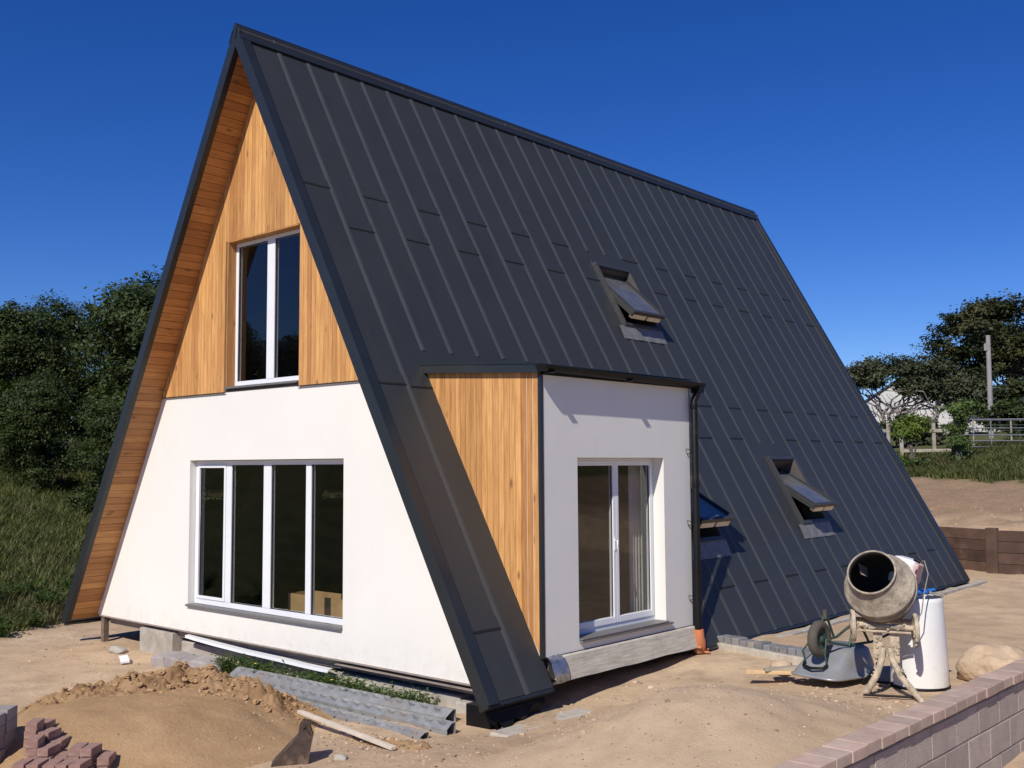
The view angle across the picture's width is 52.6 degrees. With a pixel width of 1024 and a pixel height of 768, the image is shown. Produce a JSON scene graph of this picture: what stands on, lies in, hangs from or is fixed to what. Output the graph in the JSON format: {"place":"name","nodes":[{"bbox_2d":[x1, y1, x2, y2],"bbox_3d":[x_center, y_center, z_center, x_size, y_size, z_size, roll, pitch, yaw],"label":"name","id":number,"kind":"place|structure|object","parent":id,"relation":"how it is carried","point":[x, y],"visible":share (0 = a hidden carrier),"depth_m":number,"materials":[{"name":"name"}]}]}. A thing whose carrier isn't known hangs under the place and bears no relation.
{"place":"outdoors","nodes":[
{"label":"outdoors","id":0,"kind":"place"},
{"bbox_2d":[0,432,1023,767],"bbox_3d":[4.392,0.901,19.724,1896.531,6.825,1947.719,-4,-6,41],"label":"ground","id":1,"kind":"structure","parent":0,"point":[990,610],"depth_m":13.52,"materials":[{"name":"sand"}]},
{"bbox_2d":[0,619,12,636],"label":"weed plant","id":2,"kind":"object","parent":1,"relation":"on","point":[4,630],"visible":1,"depth_m":16.85,"materials":[{"name":"green plant"}]},
{"bbox_2d":[0,583,30,597],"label":"weed plant","id":3,"kind":"object","parent":1,"relation":"on","point":[18,589],"visible":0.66,"depth_m":18.71,"materials":[{"name":"green plant"}]},
{"bbox_2d":[15,604,38,619],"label":"weed plant","id":4,"kind":"object","parent":1,"relation":"on","point":[18,610],"visible":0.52,"depth_m":17.82,"materials":[{"name":"green plant"}]},
{"bbox_2d":[11,576,46,595],"bbox_3d":[-8.901,3.758,19.043,0.526,0.419,0.512,-3,-5,33],"label":"weed plant","id":5,"kind":"object","parent":1,"relation":"on","point":[30,588],"visible":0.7,"depth_m":19.00,"materials":[{"name":"green plant"}]},
{"bbox_2d":[24,611,47,627],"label":"weed plant","id":6,"kind":"object","parent":1,"relation":"on","point":[33,622],"visible":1,"depth_m":17.50,"materials":[{"name":"green plant"}]},
{"bbox_2d":[30,587,56,605],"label":"weed plant","id":7,"kind":"object","parent":1,"relation":"on","point":[38,599],"visible":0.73,"depth_m":18.59,"materials":[{"name":"green plant"}]},
{"bbox_2d":[0,368,89,492],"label":"broadleaf tree","id":8,"kind":"object","parent":1,"relation":"on","point":[34,424],"visible":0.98,"depth_m":28.49,"materials":[{"name":"green plant"}]},
{"bbox_2d":[0,298,90,452],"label":"broadleaf tree","id":9,"kind":"object","parent":1,"relation":"on","point":[23,339],"visible":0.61,"depth_m":32.66,"materials":[{"name":"green plant"}]},
{"bbox_2d":[0,455,98,636],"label":"bank grass","id":10,"kind":"structure","parent":1,"relation":"on","point":[68,539],"depth_m":22.76,"materials":[{"name":"plant"}]},
{"bbox_2d":[40,586,64,608],"bbox_3d":[-8.311,3.876,18.698,0.453,0.403,0.638,1,-5,-15],"label":"weed plant","id":11,"kind":"object","parent":1,"relation":"on","point":[55,597],"visible":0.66,"depth_m":18.64,"materials":[{"name":"green plant"}]},
{"bbox_2d":[2,289,110,444],"bbox_3d":[-17.154,-0.058,38.113,4.580,6.624,4.420,3,-5,-34],"label":"broadleaf tree","id":12,"kind":"object","parent":1,"relation":"on","point":[71,323],"visible":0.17,"depth_m":37.67,"materials":[{"name":"green plant"}]},
{"bbox_2d":[59,395,122,512],"bbox_3d":[-10.658,2.340,27.553,2.945,4.077,2.841,-3,-5,33],"label":"broadleaf tree","id":13,"kind":"object","parent":1,"relation":"on","point":[104,425],"visible":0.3,"depth_m":26.87,"materials":[{"name":"green plant"}]},
{"bbox_2d":[66,276,158,479],"bbox_3d":[-10.898,0.562,31.570,5.359,7.870,5.219,-4,-6,41],"label":"broadleaf tree","id":14,"kind":"object","parent":1,"relation":"on","point":[120,318],"visible":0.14,"depth_m":30.98,"materials":[{"name":"green plant"}]},
{"bbox_2d":[61,265,163,435],"bbox_3d":[-12.653,0.145,34.410,5.493,8.088,5.693,-2,-5,23],"label":"broadleaf tree","id":15,"kind":"object","parent":1,"relation":"on","point":[105,344],"visible":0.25,"depth_m":33.60,"materials":[{"name":"green plant"}]},
{"bbox_2d":[109,646,126,653],"bbox_3d":[-5.898,3.990,15.521,0.305,0.138,0.233,-2,-5,19],"label":"broken stone","id":16,"kind":"object","parent":1,"relation":"on","point":[116,650],"visible":0.94,"depth_m":15.43,"materials":[{"name":"stone"}]},
{"bbox_2d":[119,655,129,663],"bbox_3d":[-5.535,3.929,14.798,0.120,0.030,0.320,-1,2,-25],"label":"white tile offcut","id":17,"kind":"object","parent":1,"relation":"on","point":[123,658],"visible":1,"depth_m":14.73,"materials":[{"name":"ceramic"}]},
{"bbox_2d":[151,651,178,667],"bbox_3d":[-4.831,3.861,14.503,0.260,0.170,0.340,-7,-3,30],"label":"concrete slab","id":18,"kind":"object","parent":1,"relation":"on","point":[157,660],"depth_m":14.38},
{"bbox_2d":[0,661,333,767],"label":"sand heap","id":19,"kind":"object","parent":1,"relation":"on","point":[150,726],"visible":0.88,"depth_m":9.79,"materials":[{"name":"sand"}]},
{"bbox_2d":[164,651,194,667],"bbox_3d":[-4.595,3.828,14.341,0.260,0.170,0.340,5,3,26],"label":"concrete slab","id":20,"kind":"object","parent":1,"relation":"on","point":[170,660],"depth_m":14.23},
{"bbox_2d":[177,655,201,665],"bbox_3d":[-4.386,3.834,14.189,0.260,0.170,0.340,-6,-1,21],"label":"concrete slab","id":21,"kind":"object","parent":1,"relation":"on","point":[188,659],"depth_m":14.14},
{"bbox_2d":[190,655,217,667],"bbox_3d":[-4.150,3.801,14.030,0.260,0.170,0.340,6,2,17],"label":"concrete slab","id":22,"kind":"object","parent":1,"relation":"on","point":[201,661],"depth_m":13.91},
{"bbox_2d":[211,651,242,671],"bbox_3d":[-3.815,3.719,13.819,0.401,0.311,0.478,-1,-4,3],"label":"weed plant","id":23,"kind":"object","parent":1,"relation":"on","point":[215,660],"visible":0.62,"depth_m":13.76,"materials":[{"name":"green plant"}]},
{"bbox_2d":[214,651,245,673],"bbox_3d":[-3.740,3.722,13.737,0.414,0.282,0.360,-3,-5,30],"label":"weed plant","id":24,"kind":"object","parent":1,"relation":"on","point":[229,670],"visible":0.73,"depth_m":13.71,"materials":[{"name":"green plant"}]},
{"bbox_2d":[230,653,257,669],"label":"weed plant","id":25,"kind":"object","parent":1,"relation":"on","point":[241,661],"visible":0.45,"depth_m":13.65,"materials":[{"name":"green plant"}]},
{"bbox_2d":[252,659,286,673],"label":"weed plant","id":26,"kind":"object","parent":1,"relation":"on","point":[273,670],"visible":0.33,"depth_m":13.16,"materials":[{"name":"green plant"}]},
{"bbox_2d":[277,666,305,676],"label":"weed plant","id":27,"kind":"object","parent":1,"relation":"on","point":[295,671],"visible":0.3,"depth_m":13.02,"materials":[{"name":"green plant"}]},
{"bbox_2d":[271,718,312,766],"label":"digger bucket","id":28,"kind":"object","parent":1,"relation":"on","point":[296,750],"visible":0.95,"depth_m":9.01,"materials":[{"name":"metal"}]},
{"bbox_2d":[304,666,335,683],"bbox_3d":[-2.330,3.632,12.599,0.385,0.302,0.442,1,-5,-14],"label":"weed plant","id":29,"kind":"object","parent":1,"relation":"on","point":[325,674],"visible":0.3,"depth_m":12.63,"materials":[{"name":"green plant"}]},
{"bbox_2d":[321,492,342,497],"bbox_3d":[-4.975,2.917,29.747,4.034,5.499,4.173,4,-6,-42],"label":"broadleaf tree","id":30,"kind":"object","parent":1,"relation":"on","point":[333,496],"depth_m":28.67,"materials":[{"name":"green plant"}]},
{"bbox_2d":[334,754,347,760],"bbox_3d":[-1.514,3.310,9.163,0.146,0.080,0.108,-2,-5,20],"label":"broken stone","id":31,"kind":"object","parent":1,"relation":"on","point":[341,757],"visible":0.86,"depth_m":9.13,"materials":[{"name":"stone"}]},
{"bbox_2d":[230,666,455,721],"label":"steel lintel","id":32,"kind":"structure","parent":1,"relation":"on","point":[440,712],"depth_m":11.77,"materials":[{"name":"metal"}]},
{"bbox_2d":[330,671,360,688],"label":"weed plant","id":33,"kind":"object","parent":1,"relation":"on","point":[342,679],"visible":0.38,"depth_m":12.31,"materials":[{"name":"green plant"}]},
{"bbox_2d":[297,710,395,749],"bbox_3d":[-1.642,3.359,10.103,0.056,0.030,1.720,3,-5,-41],"label":"white batten","id":34,"kind":"object","parent":1,"relation":"on","point":[386,745],"visible":1,"depth_m":10.02,"materials":[{"name":"wood"}]},
{"bbox_2d":[239,675,455,735],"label":"steel lintel","id":35,"kind":"structure","parent":1,"relation":"on","point":[436,725],"depth_m":11.20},
{"bbox_2d":[336,676,367,689],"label":"weed plant","id":36,"kind":"object","parent":1,"relation":"on","point":[355,682],"visible":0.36,"depth_m":12.20,"materials":[{"name":"green plant"}]},
{"bbox_2d":[297,698,428,739],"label":"steel lintel","id":37,"kind":"structure","parent":1,"relation":"on","point":[348,716],"depth_m":10.77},
{"bbox_2d":[367,681,392,694],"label":"weed plant","id":38,"kind":"object","parent":1,"relation":"on","point":[378,688],"visible":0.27,"depth_m":11.87,"materials":[{"name":"green plant"}]},
{"bbox_2d":[349,736,431,750],"bbox_3d":[-1.177,3.452,9.789,1.575,0.279,0.462,-4,-6,43],"label":"soil heap","id":39,"kind":"object","parent":1,"relation":"on","point":[410,744],"visible":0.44,"depth_m":9.60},
{"bbox_2d":[388,683,429,699],"bbox_3d":[-1.151,3.518,11.649,0.433,0.308,0.401,2,-5,-28],"label":"weed plant","id":40,"kind":"object","parent":1,"relation":"on","point":[401,696],"visible":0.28,"depth_m":11.63,"materials":[{"name":"green plant"}]},
{"bbox_2d":[391,687,428,701],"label":"weed plant","id":41,"kind":"object","parent":1,"relation":"on","point":[410,693],"visible":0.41,"depth_m":11.46,"materials":[{"name":"green plant"}]},
{"bbox_2d":[415,692,440,704],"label":"weed plant","id":42,"kind":"object","parent":1,"relation":"on","point":[429,701],"visible":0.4,"depth_m":11.38,"materials":[{"name":"green plant"}]},
{"bbox_2d":[5,488,1023,767],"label":"loose stones","id":43,"kind":"object","parent":1,"relation":"on","point":[583,732],"visible":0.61,"depth_m":9.74,"materials":[{"name":"stone"}]},
{"bbox_2d":[61,23,969,736],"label":"frame house","id":44,"kind":"structure","parent":1,"relation":"on","point":[543,413],"depth_m":14.69,"materials":[{"name":"metal"}]},
{"bbox_2d":[225,223,299,388],"bbox_3d":[-3.354,-1.016,14.188,1.659,2.102,0.230,-4,-6,41],"label":"bedroom window","id":45,"kind":"structure","parent":44,"relation":"in","point":[233,324],"depth_m":14.44,"materials":[{"name":"white plastic"}]},
{"bbox_2d":[185,459,343,630],"bbox_3d":[-3.339,2.067,13.936,3.495,2.087,0.215,-4,-6,41],"label":"living room window","id":46,"kind":"structure","parent":44,"relation":"in","point":[227,599],"depth_m":13.97,"materials":[{"name":"white plastic"}]},
{"bbox_2d":[288,591,342,625],"bbox_3d":[-2.446,3.126,13.945,1.340,0.560,0.400,-4,-6,41],"label":"plywood box","id":47,"kind":"object","parent":44,"relation":"on","point":[328,603],"visible":0.14,"depth_m":13.85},
{"bbox_2d":[475,684,893,767],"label":"heap","id":48,"kind":"object","parent":1,"relation":"on","point":[733,736],"visible":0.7,"depth_m":8.28,"materials":[{"name":"sand"}]},
{"bbox_2d":[693,628,710,653],"bbox_3d":[2.433,3.321,13.409,0.308,0.318,0.261,-4,-6,41],"label":"drain collar","id":49,"kind":"object","parent":1,"relation":"on","point":[700,642],"visible":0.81,"depth_m":13.33,"materials":[{"name":"plastic"}]},
{"bbox_2d":[717,634,809,664],"bbox_3d":[3.313,3.406,13.074,0.290,0.255,1.890,3,-6,-36],"label":"sett edging","id":50,"kind":"object","parent":1,"relation":"on","point":[793,655],"visible":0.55,"depth_m":13.13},
{"bbox_2d":[746,668,794,674],"bbox_3d":[2.920,3.223,11.615,0.560,0.040,0.120,-5,-5,24],"label":"timber offcut","id":51,"kind":"object","parent":1,"relation":"on","point":[762,671],"visible":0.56,"depth_m":11.58,"materials":[{"name":"brown wood"}]},
{"bbox_2d":[763,665,797,671],"bbox_3d":[3.042,3.181,11.604,0.440,0.030,0.080,-4,-3,-2],"label":"timber offcut","id":52,"kind":"object","parent":51,"relation":"on","point":[778,668],"visible":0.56,"depth_m":11.57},
{"bbox_2d":[770,660,791,676],"bbox_3d":[3.050,3.224,11.763,0.274,0.186,0.221,-4,-6,41],"label":"field stone","id":53,"kind":"object","parent":1,"relation":"on","point":[776,663],"visible":0.52,"depth_m":11.72,"materials":[{"name":"stone"}]},
{"bbox_2d":[791,610,889,681],"bbox_3d":[3.675,2.888,11.549,1.351,0.692,0.657,3,-6,-40],"label":"wheelbarrow","id":54,"kind":"object","parent":1,"relation":"on","point":[826,658],"visible":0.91,"depth_m":11.22,"materials":[{"name":"metal"}]},
{"bbox_2d":[758,580,986,640],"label":"eaves kerb","id":55,"kind":"structure","parent":1,"relation":"on","point":[847,618],"depth_m":16.07,"materials":[{"name":"concrete"}]},
{"bbox_2d":[844,550,928,702],"bbox_3d":[3.934,2.508,10.866,0.845,1.547,0.984,-2,-5,20],"label":"cement mixer","id":56,"kind":"object","parent":1,"relation":"on","point":[880,590],"visible":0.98,"depth_m":10.71,"materials":[{"name":"metal"}]},
{"bbox_2d":[882,423,890,443],"bbox_3d":[12.120,2.328,40.411,5.320,1.430,0.145,-4,-6,41],"label":"rail fence","id":57,"kind":"object","parent":1,"relation":"on","point":[887,430],"visible":0.12,"depth_m":38.69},
{"bbox_2d":[772,657,1023,767],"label":"block wall","id":58,"kind":"structure","parent":1,"relation":"on","point":[978,722],"depth_m":7.23,"materials":[{"name":"pink brick"}]},
{"bbox_2d":[865,380,952,426],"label":"cottage","id":59,"kind":"structure","parent":1,"relation":"on","point":[945,420],"depth_m":55.01,"materials":[{"name":"stone"}]},
{"bbox_2d":[888,414,934,460],"bbox_3d":[13.682,1.804,35.447,1.604,1.717,1.152,0,-4,0],"label":"round bush","id":60,"kind":"object","parent":1,"relation":"on","point":[910,428],"visible":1,"depth_m":35.32,"materials":[{"name":"green plant"}]},
{"bbox_2d":[879,411,946,445],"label":"hedge bush","id":61,"kind":"object","parent":1,"relation":"on","point":[927,438],"visible":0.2,"depth_m":42.62,"materials":[{"name":"green plant"}]},
{"bbox_2d":[898,452,932,468],"bbox_3d":[13.491,2.791,35.222,1.998,0.969,1.063,0,-4,0],"label":"hedge plant","id":62,"kind":"object","parent":1,"relation":"on","point":[906,461],"visible":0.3,"depth_m":35.08,"materials":[{"name":"green plant"}]},
{"bbox_2d":[889,594,950,691],"bbox_3d":[4.378,2.780,11.168,0.616,0.975,0.616,0,-4,0],"label":"plastic barrel","id":63,"kind":"object","parent":1,"relation":"on","point":[924,665],"visible":0.62,"depth_m":10.92,"materials":[{"name":"plastic"}]},
{"bbox_2d":[846,346,1008,440],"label":"windswept tree","id":64,"kind":"object","parent":1,"relation":"on","point":[926,384],"visible":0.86,"depth_m":47.76,"materials":[{"name":"green plant"}]},
{"bbox_2d":[899,423,968,456],"bbox_3d":[15.521,2.215,38.132,2.422,1.560,0.145,-1,-4,7],"label":"rail fence","id":65,"kind":"object","parent":1,"relation":"on","point":[903,450],"visible":0.4,"depth_m":38.10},
{"bbox_2d":[894,438,1023,483],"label":"verge grass","id":66,"kind":"structure","parent":1,"relation":"on","point":[1003,461],"depth_m":33.81,"materials":[{"name":"plant"}]},
{"bbox_2d":[934,398,988,462],"bbox_3d":[15.255,1.642,35.216,1.614,2.350,1.287,1,-5,-16],"label":"ivy post","id":67,"kind":"object","parent":1,"relation":"on","point":[960,410],"visible":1,"depth_m":35.04,"materials":[{"name":"green plant"}]},
{"bbox_2d":[939,526,986,571],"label":"sleeper wall","id":68,"kind":"structure","parent":1,"relation":"on","point":[968,546],"depth_m":23.73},
{"bbox_2d":[908,288,1023,423],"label":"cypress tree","id":69,"kind":"object","parent":1,"relation":"on","point":[977,321],"visible":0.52,"depth_m":60.95,"materials":[{"name":"green plant"}]},
{"bbox_2d":[939,415,1003,433],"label":"cottage","id":70,"kind":"structure","parent":1,"relation":"on","point":[969,422],"depth_m":50.92,"materials":[{"name":"stone"}]},
{"bbox_2d":[984,335,993,438],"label":"utility pole","id":71,"kind":"object","parent":1,"relation":"on","point":[987,346],"visible":0.68,"depth_m":44.08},
{"bbox_2d":[955,643,1023,680],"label":"sandstone boulder","id":72,"kind":"object","parent":1,"relation":"on","point":[976,661],"visible":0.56,"depth_m":11.32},
{"bbox_2d":[962,418,1023,446],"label":"field gate","id":73,"kind":"structure","parent":1,"relation":"on","point":[991,434],"depth_m":37.92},
{"bbox_2d":[972,420,1016,444],"bbox_3d":[19.930,1.787,38.465,5.661,0.950,0.081,0,-4,0],"label":"fence","id":74,"kind":"object","parent":1,"relation":"on","point":[1011,437],"visible":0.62,"depth_m":38.47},
{"bbox_2d":[975,394,1023,439],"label":"hedge bush","id":75,"kind":"object","parent":1,"relation":"on","point":[1016,405],"visible":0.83,"depth_m":40.79,"materials":[{"name":"green plant"}]},
{"bbox_2d":[985,528,1023,574],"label":"sleeper wall","id":76,"kind":"structure","parent":1,"relation":"on","point":[1004,552],"depth_m":22.81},
{"bbox_2d":[0,0,1023,422],"label":"sky","id":77,"kind":"structure","parent":0,"point":[877,146],"materials":[{"name":"blue"}]},
{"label":"paving brick","id":78,"kind":"object","parent":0,"visible":0},
{"bbox_2d":[24,726,43,738],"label":"paving brick","id":79,"kind":"object","parent":78,"relation":"on","point":[28,734],"visible":0.6,"depth_m":8.94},
{"bbox_2d":[25,718,44,730],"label":"paving brick","id":80,"kind":"object","parent":79,"relation":"on","point":[34,724],"visible":1,"depth_m":8.98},
{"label":"paving brick","id":81,"kind":"object","parent":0,"visible":0},
{"bbox_2d":[45,735,60,744],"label":"paving brick","id":82,"kind":"object","parent":81,"relation":"on","point":[48,741],"visible":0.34,"depth_m":8.94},
{"bbox_2d":[38,727,61,739],"bbox_3d":[-4.028,3.047,9.035,0.100,0.065,0.200,-2,-5,8],"label":"paving brick","id":83,"kind":"object","parent":82,"relation":"on","point":[51,732],"visible":0.87,"depth_m":9.01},
{"label":"paving brick","id":84,"kind":"object","parent":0,"visible":0},
{"bbox_2d":[50,735,70,748],"bbox_3d":[-3.930,3.120,9.028,0.100,0.065,0.200,-2,-4,0],"label":"paving brick","id":85,"kind":"object","parent":84,"relation":"on","point":[63,740],"visible":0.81,"depth_m":9.00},
{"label":"paving brick","id":86,"kind":"object","parent":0,"visible":0},
{"bbox_2d":[24,742,44,755],"bbox_3d":[-4.051,3.100,8.804,0.100,0.065,0.200,0,-5,-5],"label":"paving brick","id":87,"kind":"object","parent":86,"relation":"on","point":[31,752],"visible":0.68,"depth_m":8.71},
{"bbox_2d":[25,734,44,748],"bbox_3d":[-4.049,3.034,8.805,0.100,0.065,0.200,-1,-3,-9],"label":"paving brick","id":88,"kind":"object","parent":87,"relation":"on","point":[35,741],"visible":1,"depth_m":8.73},
{"label":"paving brick","id":89,"kind":"object","parent":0,"visible":0},
{"bbox_2d":[39,750,61,759],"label":"paving brick","id":90,"kind":"object","parent":89,"relation":"on","point":[50,757],"visible":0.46,"depth_m":8.74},
{"bbox_2d":[37,743,60,756],"bbox_3d":[-3.928,3.101,8.793,0.100,0.065,0.200,-2,-5,6],"label":"paving brick","id":91,"kind":"object","parent":90,"relation":"on","point":[48,749],"visible":1,"depth_m":8.74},
{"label":"paving brick","id":92,"kind":"object","parent":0,"visible":0},
{"bbox_2d":[54,751,68,759],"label":"paving brick","id":93,"kind":"object","parent":92,"relation":"on","point":[63,755],"visible":0.5,"depth_m":8.74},
{"label":"paving brick","id":94,"kind":"object","parent":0,"visible":0},
{"bbox_2d":[67,756,79,758],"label":"paving brick","id":95,"kind":"object","parent":94,"relation":"on","point":[74,757],"visible":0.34,"depth_m":8.69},
{"bbox_2d":[68,742,88,755],"bbox_3d":[-3.684,3.105,8.814,0.100,0.065,0.200,0,-4,-3],"label":"paving brick","id":96,"kind":"object","parent":95,"relation":"on","point":[74,749],"visible":0.84,"depth_m":8.72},
{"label":"paving brick","id":97,"kind":"object","parent":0,"visible":0},
{"bbox_2d":[80,750,103,762],"bbox_3d":[-3.569,3.168,8.811,0.100,0.065,0.200,-1,-5,9],"label":"paving brick","id":98,"kind":"object","parent":97,"relation":"on","point":[95,757],"visible":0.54,"depth_m":8.77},
{"bbox_2d":[80,743,101,756],"bbox_3d":[-3.567,3.100,8.788,0.100,0.065,0.200,-1,-5,4],"label":"paving brick","id":99,"kind":"object","parent":98,"relation":"on","point":[90,750],"visible":1,"depth_m":8.72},
{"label":"paving brick","id":100,"kind":"object","parent":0,"visible":0},
{"bbox_2d":[96,762,112,767],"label":"paving brick","id":101,"kind":"object","parent":100,"relation":"on","point":[107,766],"visible":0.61,"depth_m":8.70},
{"bbox_2d":[97,751,115,765],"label":"paving brick","id":102,"kind":"object","parent":101,"relation":"on","point":[104,758],"visible":1,"depth_m":8.73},
{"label":"paving brick","id":103,"kind":"object","parent":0,"visible":0},
{"bbox_2d":[11,758,33,767],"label":"paving brick","id":104,"kind":"object","parent":103,"relation":"on","point":[22,763],"visible":0.81,"depth_m":8.54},
{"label":"paving brick","id":105,"kind":"object","parent":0,"visible":0},
{"bbox_2d":[26,758,48,767],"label":"paving brick","id":106,"kind":"object","parent":105,"relation":"on","point":[38,762],"visible":0.82,"depth_m":8.54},
{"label":"paving brick","id":107,"kind":"object","parent":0,"visible":0},
{"bbox_2d":[42,758,63,767],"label":"paving brick","id":108,"kind":"object","parent":107,"relation":"on","point":[52,762],"visible":0.81,"depth_m":8.54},
{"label":"paving brick","id":109,"kind":"object","parent":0,"visible":0},
{"bbox_2d":[55,758,77,767],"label":"paving brick","id":110,"kind":"object","parent":109,"relation":"on","point":[65,763],"visible":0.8,"depth_m":8.54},
{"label":"paving brick","id":111,"kind":"object","parent":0,"visible":0},
{"bbox_2d":[69,758,91,767],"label":"paving brick","id":112,"kind":"object","parent":111,"relation":"on","point":[83,763],"visible":1,"depth_m":8.56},
{"bbox_3d":[-4.464,3.272,9.021,0.200,0.098,0.200,0,-4,2],"label":"coping block","id":113,"kind":"object","parent":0,"visible":0},
{"bbox_2d":[4,740,14,751],"bbox_3d":[-4.472,3.172,9.025,0.200,0.098,0.200,0,-4,1],"label":"coping block","id":114,"kind":"object","parent":113,"relation":"on","point":[8,745],"depth_m":9.00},
{"bbox_2d":[4,729,14,744],"bbox_3d":[-4.472,3.073,9.032,0.200,0.098,0.200,0,-4,-2],"label":"coping block","id":115,"kind":"object","parent":114,"relation":"on","point":[9,736],"depth_m":9.02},
{"bbox_2d":[5,716,16,732],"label":"coping block","id":116,"kind":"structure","parent":115,"relation":"on","point":[11,724],"depth_m":9.02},
{"bbox_2d":[0,705,17,720],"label":"coping block","id":117,"kind":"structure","parent":116,"relation":"on","point":[10,711],"depth_m":9.05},
{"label":"paving brick","id":118,"kind":"object","parent":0,"visible":0},
{"bbox_2d":[44,719,55,729],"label":"paving brick","id":119,"kind":"object","parent":118,"relation":"on","point":[49,723],"visible":0.56,"depth_m":9.27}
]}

